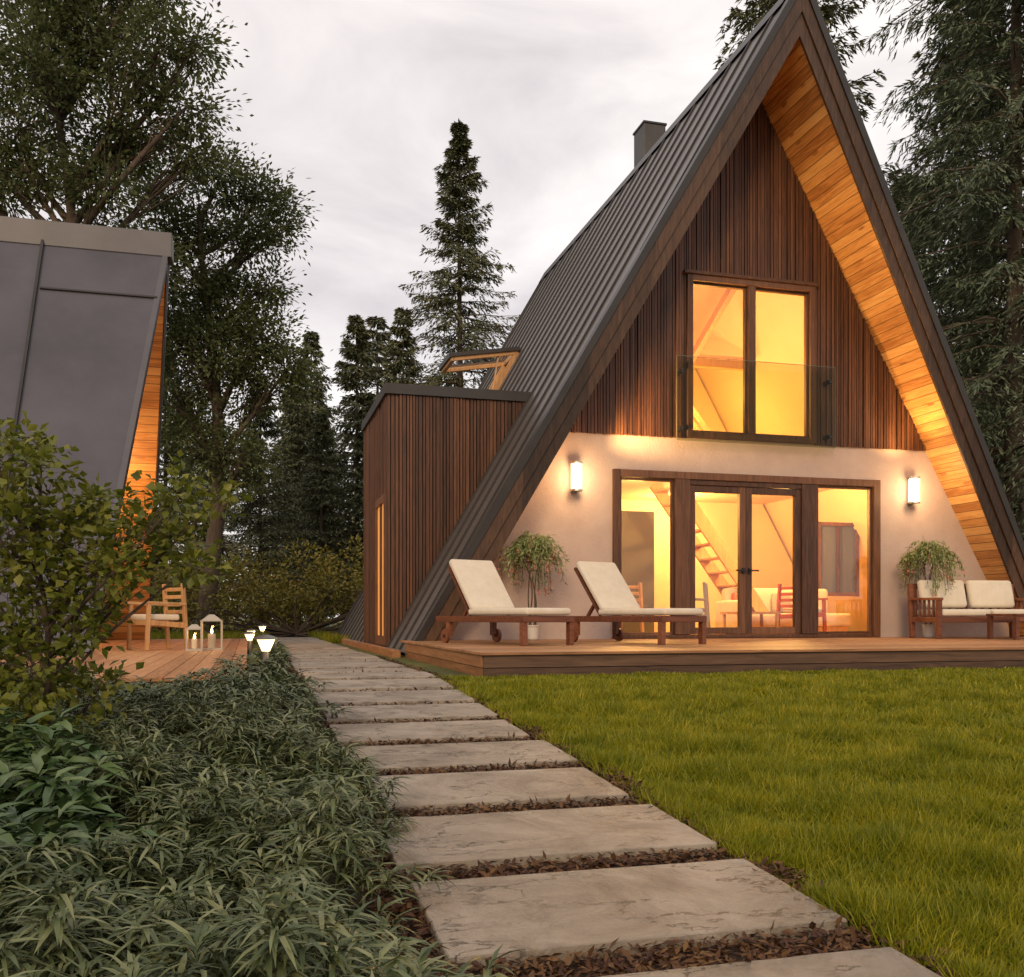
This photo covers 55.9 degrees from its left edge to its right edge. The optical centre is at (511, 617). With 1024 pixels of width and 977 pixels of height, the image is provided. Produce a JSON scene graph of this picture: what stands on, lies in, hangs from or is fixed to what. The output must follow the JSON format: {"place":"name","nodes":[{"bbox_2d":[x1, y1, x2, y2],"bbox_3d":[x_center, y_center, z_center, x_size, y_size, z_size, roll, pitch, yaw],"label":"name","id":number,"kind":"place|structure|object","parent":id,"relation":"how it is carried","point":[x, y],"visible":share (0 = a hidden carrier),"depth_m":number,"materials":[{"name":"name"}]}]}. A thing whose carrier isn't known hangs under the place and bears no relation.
{"place":"outdoors","nodes":[
{"label":"outdoors","id":0,"kind":"place"},
{"bbox_2d":[214,619,480,913],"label":"ground","id":1,"kind":"structure","parent":0,"point":[434,668],"depth_m":11.98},
{"bbox_2d":[0,216,173,655],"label":"neighbor cabin","id":2,"kind":"object","parent":1,"relation":"on","point":[83,316],"visible":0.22,"depth_m":14.26,"materials":[{"name":"metal"}]},
{"bbox_2d":[0,638,246,694],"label":"cabin deck","id":3,"kind":"structure","parent":1,"relation":"on","point":[160,660],"depth_m":10.27,"materials":[{"name":"brown wood"}]},
{"bbox_2d":[126,583,188,650],"bbox_3d":[-4.711,-0.011,12.822,0.610,0.883,0.605,0,0,45],"label":"garden armchair","id":4,"kind":"object","parent":3,"relation":"on","point":[148,620],"visible":0.86,"depth_m":12.77,"materials":[{"name":"brown wood"}]},
{"bbox_2d":[185,620,202,650],"bbox_3d":[-4.041,0.232,12.269,0.210,0.394,0.210,0,0,-15],"label":"candle lantern","id":5,"kind":"object","parent":3,"relation":"on","point":[194,640],"visible":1,"depth_m":12.23,"materials":[{"name":"beige paint"}]},
{"bbox_2d":[200,610,222,649],"bbox_3d":[-3.927,0.169,12.611,0.280,0.520,0.280,0,0,-15],"label":"candle lantern","id":6,"kind":"object","parent":3,"relation":"on","point":[211,636],"visible":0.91,"depth_m":12.56,"materials":[{"name":"beige paint"}]},
{"bbox_2d":[0,0,253,303],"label":"deciduous tree","id":7,"kind":"object","parent":1,"relation":"on","point":[133,146],"visible":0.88,"depth_m":21.73,"materials":[{"name":"green plant"}]},
{"bbox_2d":[155,349,252,589],"bbox_3d":[-11.181,-4.200,31.244,4.314,9.501,4.717,0,0,31],"label":"spruce tree","id":8,"kind":"object","parent":1,"relation":"on","point":[166,457],"visible":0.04,"depth_m":31.11,"materials":[{"name":"green plant"}]},
{"bbox_2d":[0,664,412,976],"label":"planting bed soil","id":9,"kind":"structure","parent":1,"relation":"on","point":[357,901],"depth_m":2.90,"materials":[{"name":"brown soil"}]},
{"bbox_2d":[0,409,253,788],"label":"leafy shrub","id":10,"kind":"object","parent":9,"relation":"on","point":[20,638],"visible":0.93,"depth_m":3.94,"materials":[{"name":"green plant"}]},
{"bbox_2d":[0,639,524,976],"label":"groundcover plants","id":11,"kind":"object","parent":9,"relation":"on","point":[156,729],"visible":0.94,"depth_m":2.64,"materials":[{"name":"green plant"}]},
{"bbox_2d":[252,635,278,671],"bbox_3d":[-2.164,0.347,8.479,0.230,0.386,0.230,0,0,-15],"label":"bollard light","id":12,"kind":"object","parent":9,"relation":"on","point":[265,642],"visible":0.8,"depth_m":8.43,"materials":[{"name":"white glass"}]},
{"bbox_2d":[108,135,332,632],"bbox_3d":[-8.123,-6.219,25.989,6.622,13.598,4.841,0,0,29],"label":"deciduous tree","id":13,"kind":"object","parent":1,"relation":"on","point":[215,452],"visible":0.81,"depth_m":25.73,"materials":[{"name":"green plant"}]},
{"bbox_2d":[242,631,256,655],"bbox_3d":[-3.728,0.376,13.702,0.207,0.347,0.207,0,0,-15],"label":"bollard light","id":14,"kind":"object","parent":1,"relation":"on","point":[249,635],"visible":0.94,"depth_m":13.68,"materials":[{"name":"white glass"}]},
{"bbox_2d":[245,629,256,648],"bbox_3d":[-4.569,0.376,16.893,0.207,0.347,0.207,0,0,-15],"label":"bollard light","id":15,"kind":"object","parent":1,"relation":"on","point":[251,630],"visible":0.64,"depth_m":16.84,"materials":[{"name":"grey metal"}]},
{"bbox_2d":[151,629,351,643],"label":"meadow grass","id":16,"kind":"structure","parent":1,"relation":"on","point":[327,636],"depth_m":21.00,"materials":[{"name":"green plant"}]},
{"bbox_2d":[151,534,363,636],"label":"undergrowth bushes","id":17,"kind":"object","parent":1,"relation":"on","point":[243,600],"visible":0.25,"depth_m":27.43,"materials":[{"name":"green plant"}]},
{"bbox_2d":[197,377,319,629],"bbox_3d":[-8.406,-3.750,31.892,4.270,8.601,3.905,0,0,-15],"label":"spruce tree","id":18,"kind":"object","parent":1,"relation":"on","point":[264,423],"visible":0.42,"depth_m":31.79,"materials":[{"name":"green plant"}]},
{"bbox_2d":[258,625,265,634],"bbox_3d":[-5.516,0.357,21.299,0.230,0.386,0.230,0,0,-15],"label":"bollard light","id":19,"kind":"object","parent":1,"relation":"on","point":[262,628],"visible":0.81,"depth_m":21.26,"materials":[{"name":"grey metal"}]},
{"bbox_2d":[234,373,349,628],"bbox_3d":[-7.961,-4.550,37.225,5.435,10.201,4.854,0,0,22],"label":"spruce tree","id":20,"kind":"object","parent":1,"relation":"on","point":[297,416],"visible":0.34,"depth_m":37.39,"materials":[{"name":"green plant"}]},
{"bbox_2d":[239,330,361,627],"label":"spruce tree","id":21,"kind":"object","parent":1,"relation":"on","point":[312,339],"visible":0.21,"depth_m":41.02,"materials":[{"name":"green plant"}]},
{"bbox_2d":[274,410,363,627],"bbox_3d":[-6.705,-3.400,34.460,3.760,7.901,4.210,0,0,-25],"label":"spruce tree","id":22,"kind":"object","parent":1,"relation":"on","point":[321,421],"visible":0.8,"depth_m":33.93,"materials":[{"name":"green plant"}]},
{"bbox_2d":[276,314,380,595],"bbox_3d":[-5.748,-5.399,36.155,5.404,11.901,5.909,0,0,44],"label":"spruce tree","id":23,"kind":"object","parent":1,"relation":"on","point":[351,374],"visible":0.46,"depth_m":35.78,"materials":[{"name":"green plant"}]},
{"bbox_2d":[317,399,374,597],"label":"spruce tree","id":24,"kind":"object","parent":1,"relation":"on","point":[369,403],"visible":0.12,"depth_m":35.21,"materials":[{"name":"green plant"}]},
{"bbox_2d":[325,306,426,612],"bbox_3d":[-3.947,-5.849,37.413,6.820,12.801,6.092,0,0,34],"label":"spruce tree","id":25,"kind":"object","parent":1,"relation":"on","point":[398,354],"visible":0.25,"depth_m":37.81,"materials":[{"name":"green plant"}]},
{"bbox_2d":[329,119,519,607],"bbox_3d":[-1.894,-8.499,33.768,9.478,18.102,10.157,0,0,-38],"label":"spruce tree","id":26,"kind":"object","parent":1,"relation":"on","point":[451,200],"visible":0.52,"depth_m":33.70,"materials":[{"name":"green plant"}]},
{"bbox_2d":[390,395,500,638],"bbox_3d":[-0.641,-1.470,17.009,3.460,4.000,3.070,0,0,-15],"label":"siding","id":27,"kind":"object","parent":1,"relation":"on","point":[429,484],"visible":0.07,"depth_m":15.22,"materials":[{"name":"brown wood"}]},
{"bbox_2d":[375,493,386,645],"bbox_3d":[-2.123,-0.750,15.717,0.080,2.400,1.200,0,0,-15],"label":"annex door frame","id":28,"kind":"object","parent":27,"relation":"in","point":[380,639],"visible":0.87,"depth_m":15.66,"materials":[{"name":"brown wood"}]},
{"bbox_2d":[378,504,382,635],"bbox_3d":[-2.108,-0.765,15.721,0.030,2.128,0.996,0,0,-15],"label":"annex door pane","id":29,"kind":"object","parent":28,"relation":"in","point":[379,570],"visible":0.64,"depth_m":15.99,"materials":[{"name":"glass"}]},
{"bbox_2d":[364,394,524,644],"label":"annex slats","id":30,"kind":"object","parent":27,"relation":"attached to","point":[484,431],"visible":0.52,"depth_m":15.23,"materials":[{"name":"brown wood"}]},
{"bbox_2d":[361,383,530,431],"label":"annex roof parapet","id":31,"kind":"structure","parent":27,"relation":"on","point":[398,389],"depth_m":15.31,"materials":[{"name":"grey metal"}]},
{"bbox_2d":[155,174,1023,628],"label":"background forest","id":32,"kind":"object","parent":1,"relation":"on","point":[379,338],"visible":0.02,"depth_m":44.74,"materials":[{"name":"green plant"}]},
{"bbox_2d":[338,636,1023,676],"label":"wooden deck","id":33,"kind":"structure","parent":1,"relation":"on","point":[485,658],"depth_m":9.84,"materials":[{"name":"brown wood"}]},
{"bbox_2d":[436,559,574,645],"bbox_3d":[-0.123,-0.202,11.630,0.826,1.043,1.900,0,0,-35],"label":"sun lounger","id":34,"kind":"object","parent":33,"relation":"on","point":[480,587],"visible":1,"depth_m":11.79,"materials":[{"name":"beige fabric"}]},
{"bbox_2d":[450,432,611,639],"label":"ground wall","id":35,"kind":"structure","parent":33,"relation":"on","point":[579,524],"depth_m":14.01,"materials":[{"name":"paint"}]},
{"bbox_2d":[571,461,581,492],"bbox_3d":[0.926,-2.030,13.935,0.170,0.440,0.203,0,0,-15],"label":"wall sconce","id":36,"kind":"object","parent":35,"relation":"attached to","point":[576,476],"depth_m":13.85,"materials":[{"name":"white glass"}]},
{"bbox_2d":[612,435,877,479],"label":"ground wall lintel","id":37,"kind":"structure","parent":35,"relation":"attached to","point":[713,456],"depth_m":14.75,"materials":[{"name":"paint"}]},
{"bbox_2d":[570,102,925,450],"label":"gable slats","id":38,"kind":"object","parent":37,"relation":"on","point":[755,216],"visible":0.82,"depth_m":14.77,"materials":[{"name":"brown wood"}]},
{"bbox_2d":[683,269,819,443],"bbox_3d":[3.659,-3.951,14.800,2.290,2.497,0.220,0,0,-15],"label":"window frame","id":39,"kind":"object","parent":38,"relation":"attached to","point":[750,286],"visible":1,"depth_m":14.75,"materials":[{"name":"brown wood"}]},
{"bbox_2d":[677,369,831,439],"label":"balcony glass clamps","id":40,"kind":"object","parent":38,"relation":"attached to","point":[681,428],"visible":0.93,"depth_m":14.93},
{"bbox_2d":[497,530,569,639],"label":"potted tree","id":41,"kind":"object","parent":33,"relation":"on","point":[526,547],"visible":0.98,"depth_m":13.22,"materials":[{"name":"green plant"}]},
{"bbox_2d":[405,0,795,654],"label":"rake trim","id":42,"kind":"structure","parent":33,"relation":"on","point":[607,314],"depth_m":13.16,"materials":[{"name":"grey metal"}]},
{"bbox_2d":[574,561,706,644],"bbox_3d":[1.488,-0.202,12.070,0.826,1.043,1.900,0,0,-35],"label":"sun lounger","id":43,"kind":"object","parent":33,"relation":"on","point":[608,590],"visible":0.94,"depth_m":12.20,"materials":[{"name":"beige fabric"}]},
{"bbox_2d":[612,469,880,638],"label":"door frames","id":44,"kind":"structure","parent":33,"relation":"on","point":[685,487],"depth_m":14.77,"materials":[{"name":"brown wood"}]},
{"bbox_2d":[736,568,758,572],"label":"door handles","id":45,"kind":"object","parent":44,"relation":"attached to","point":[743,570],"depth_m":14.72,"materials":[{"name":"black metal"}]},
{"bbox_2d":[896,539,966,637],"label":"potted tree","id":46,"kind":"object","parent":33,"relation":"on","point":[922,554],"visible":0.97,"depth_m":14.87,"materials":[{"name":"green plant"}]},
{"bbox_2d":[878,449,1008,636],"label":"ground wall","id":47,"kind":"structure","parent":33,"relation":"on","point":[928,518],"depth_m":15.55,"materials":[{"name":"paint"}]},
{"bbox_2d":[907,476,919,504],"bbox_3d":[6.433,-2.030,15.441,0.170,0.440,0.203,0,0,-15],"label":"wall sconce","id":48,"kind":"object","parent":47,"relation":"attached to","point":[913,489],"depth_m":15.37,"materials":[{"name":"white glass"}]},
{"bbox_2d":[907,580,1023,638],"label":"outdoor bench","id":49,"kind":"object","parent":33,"relation":"on","point":[990,594],"visible":0.91,"depth_m":14.87,"materials":[{"name":"beige fabric"}]},
{"bbox_2d":[986,614,1023,639],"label":"side table","id":50,"kind":"object","parent":33,"relation":"on","point":[1017,618],"visible":0.98,"depth_m":13.62,"materials":[{"name":"brown wood"}]},
{"bbox_2d":[712,0,991,441],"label":"spruce tree","id":51,"kind":"object","parent":1,"relation":"on","point":[828,11],"visible":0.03,"depth_m":29.23,"materials":[{"name":"green plant"}]},
{"bbox_2d":[862,0,1023,540],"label":"spruce tree","id":52,"kind":"object","parent":1,"relation":"on","point":[1008,165],"visible":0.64,"depth_m":21.66,"materials":[{"name":"green plant"}]},
{"bbox_2d":[891,0,1023,486],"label":"spruce tree","id":53,"kind":"object","parent":1,"relation":"on","point":[924,66],"visible":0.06,"depth_m":29.05,"materials":[{"name":"green plant"}]},
{"bbox_2d":[0,0,1023,618],"label":"sky","id":54,"kind":"structure","parent":0,"point":[360,98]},
{"bbox_2d":[272,635,879,976],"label":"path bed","id":55,"kind":"object","parent":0,"point":[733,948],"depth_m":2.52,"materials":[{"name":"soil"}]},
{"bbox_2d":[277,655,973,976],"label":"mulch","id":56,"kind":"object","parent":55,"relation":"on","point":[838,933],"visible":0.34,"depth_m":2.89,"materials":[{"name":"brown soil"}]},
{"bbox_2d":[273,637,940,976],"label":"stone path","id":57,"kind":"structure","parent":0,"point":[542,914],"depth_m":3.21,"materials":[{"name":"grey stone"}]},
{"bbox_2d":[423,0,802,640],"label":"rake board","id":58,"kind":"object","parent":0,"point":[615,320],"visible":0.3,"depth_m":13.21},
{"bbox_2d":[622,368,792,631],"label":"interior back wall","id":59,"kind":"structure","parent":0,"point":[772,563],"depth_m":20.46,"materials":[{"name":"white paint"}]},
{"bbox_2d":[622,480,830,503],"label":"interior ceiling","id":60,"kind":"structure","parent":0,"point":[636,490],"depth_m":19.25,"materials":[{"name":"white paint"}]},
{"bbox_2d":[693,289,742,430],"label":"loft beams","id":61,"kind":"structure","parent":60,"relation":"attached to","point":[707,331],"depth_m":17.39,"materials":[{"name":"brown wood"}]},
{"bbox_2d":[436,666,1023,976],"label":"lawn","id":62,"kind":"structure","parent":0,"point":[859,789],"depth_m":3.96,"materials":[{"name":"plant"}]},
{"bbox_2d":[687,356,834,447],"bbox_3d":[3.725,-3.245,14.617,2.660,1.250,0.012,0,0,-15],"label":"balcony glass panel","id":63,"kind":"object","parent":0,"point":[834,393],"visible":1,"depth_m":14.97,"materials":[{"name":"clear glass"}]},
{"bbox_2d":[676,355,834,448],"bbox_3d":[3.725,-3.249,14.617,2.674,1.258,0.014,0,0,-15],"label":"balcony glass edge","id":64,"kind":"object","parent":63,"relation":"attached to","point":[716,358],"visible":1,"depth_m":14.27,"materials":[{"name":"clear glass"}]},
{"bbox_2d":[693,285,866,630],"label":"interior slope","id":65,"kind":"structure","parent":0,"point":[779,387],"depth_m":18.58,"materials":[{"name":"paint"}]},
{"bbox_2d":[818,522,858,595],"bbox_3d":[6.185,-1.100,18.321,0.900,1.400,0.080,0,0,-15],"label":"interior window frame","id":66,"kind":"object","parent":65,"relation":"attached to","point":[838,525],"visible":0.77,"depth_m":18.29,"materials":[{"name":"brown wood"}]},
{"bbox_2d":[821,526,854,592],"bbox_3d":[6.179,-1.100,18.341,0.760,1.260,0.020,0,0,-15],"label":"interior window pane","id":67,"kind":"object","parent":66,"relation":"in","point":[828,559],"visible":0.86,"depth_m":18.35,"materials":[{"name":"glass"}]},
{"bbox_2d":[799,0,1023,608],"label":"rake board","id":68,"kind":"object","parent":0,"point":[828,67],"visible":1,"depth_m":14.33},
{"bbox_2d":[809,0,1023,558],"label":"rake trim","id":69,"kind":"structure","parent":68,"relation":"attached to","point":[819,17],"depth_m":14.30,"materials":[{"name":"grey metal"}]},
{"bbox_3d":[2.257,0.528,19.984,10.300,0.145,10.440,0,0,-15],"label":"foundation plinth","id":70,"kind":"object","parent":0,"visible":0},
{"bbox_2d":[338,4,780,649],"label":"roof standing seams","id":71,"kind":"object","parent":70,"relation":"on","point":[566,322],"visible":0.43,"depth_m":15.62,"materials":[{"name":"grey metal"}]},
{"bbox_2d":[439,346,519,370],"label":"sash cladding","id":72,"kind":"structure","parent":71,"relation":"attached to","point":[463,353],"depth_m":20.49,"materials":[{"name":"grey metal"}]},
{"bbox_2d":[539,0,783,281],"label":"ridge cap","id":73,"kind":"object","parent":71,"relation":"attached to","point":[722,67],"visible":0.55,"depth_m":17.11,"materials":[{"name":"metal"}]},
{"bbox_2d":[339,0,785,652],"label":"roof","id":74,"kind":"structure","parent":70,"relation":"on","point":[617,284],"depth_m":15.19,"materials":[{"name":"metal"}]},
{"bbox_2d":[336,277,543,633],"bbox_3d":[-1.768,-4.230,24.452,5.406,9.460,0.097,0,0,-15],"label":"back rake","id":75,"kind":"object","parent":74,"relation":"attached to","point":[478,388],"visible":0.14,"depth_m":24.77,"materials":[{"name":"metal"}]},
{"bbox_2d":[441,351,518,389],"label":"roof window","id":76,"kind":"structure","parent":74,"relation":"in","point":[505,366],"depth_m":20.59,"materials":[{"name":"brown wood"}]},
{"bbox_2d":[634,123,665,167],"bbox_3d":[2.875,-8.810,20.148,0.480,2.720,0.550,0,0,-15],"label":"chimney","id":77,"kind":"object","parent":74,"relation":"on","point":[647,136],"visible":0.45,"depth_m":19.90,"materials":[{"name":"metal"}]},
{"bbox_2d":[633,120,666,135],"bbox_3d":[2.875,-10.191,20.148,0.520,0.037,0.590,0,0,-15],"label":"chimney cap","id":78,"kind":"object","parent":77,"relation":"on","point":[650,122],"visible":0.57,"depth_m":19.90,"materials":[{"name":"grey metal"}]},
{"bbox_2d":[627,633,853,638],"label":"interior floor","id":79,"kind":"structure","parent":70,"relation":"on","point":[787,637],"depth_m":15.19,"materials":[{"name":"orange wood"}]},
{"bbox_2d":[622,583,643,631],"bbox_3d":[1.750,-0.125,15.801,0.610,0.883,0.605,0,0,-35],"label":"interior chair","id":80,"kind":"object","parent":79,"relation":"on","point":[639,593],"visible":0.12,"depth_m":15.73,"materials":[{"name":"brown wood"}]},
{"bbox_2d":[622,511,653,631],"bbox_3d":[2.281,-0.845,18.456,0.700,2.310,0.600,0,0,-15],"label":"interior cabinet","id":81,"kind":"object","parent":79,"relation":"on","point":[637,547],"visible":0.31,"depth_m":18.18,"materials":[{"name":"brown paint"}]},
{"bbox_2d":[695,582,710,626],"bbox_3d":[2.947,-0.125,15.828,0.605,0.883,0.610,0,0,15],"label":"interior chair","id":82,"kind":"object","parent":79,"relation":"on","point":[705,599],"visible":0.45,"depth_m":15.49,"materials":[{"name":"beige wood"}]},
{"bbox_2d":[649,482,768,611],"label":"staircase stringers","id":83,"kind":"object","parent":79,"relation":"on","point":[715,542],"visible":0.32,"depth_m":17.33,"materials":[{"name":"brown wood"}]},
{"bbox_2d":[654,486,736,586],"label":"staircase treads","id":84,"kind":"object","parent":83,"relation":"attached to","point":[665,490],"visible":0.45,"depth_m":17.54,"materials":[{"name":"brown wood"}]},
{"bbox_2d":[720,612,780,626],"bbox_3d":[3.987,0.110,16.123,0.800,0.400,0.600,0,0,-15],"label":"interior table","id":85,"kind":"object","parent":79,"relation":"on","point":[761,618],"visible":0.51,"depth_m":15.97,"materials":[{"name":"brown wood"}]},
{"bbox_2d":[715,588,850,633],"bbox_3d":[4.865,-0.110,17.364,2.250,0.840,0.970,0,0,-15],"label":"interior sofa","id":86,"kind":"object","parent":79,"relation":"on","point":[835,621],"visible":0.49,"depth_m":17.19,"materials":[{"name":"fabric"}]},
{"bbox_2d":[776,584,827,630],"bbox_3d":[4.840,-0.125,16.145,0.605,0.883,0.610,0,0,-25],"label":"interior chair","id":87,"kind":"object","parent":79,"relation":"on","point":[789,609],"visible":0.4,"depth_m":16.09,"materials":[{"name":"brown wood"}]},
{"bbox_3d":[5.034,-4.205,19.999,5.366,9.390,12.077,0,0,-15],"label":"roof","id":88,"kind":"object","parent":70,"relation":"on","visible":0},
{"bbox_2d":[762,38,1023,635],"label":"soffit","id":89,"kind":"structure","parent":88,"relation":"attached to","point":[795,109],"depth_m":14.78,"materials":[{"name":"brown wood"}]}
]}

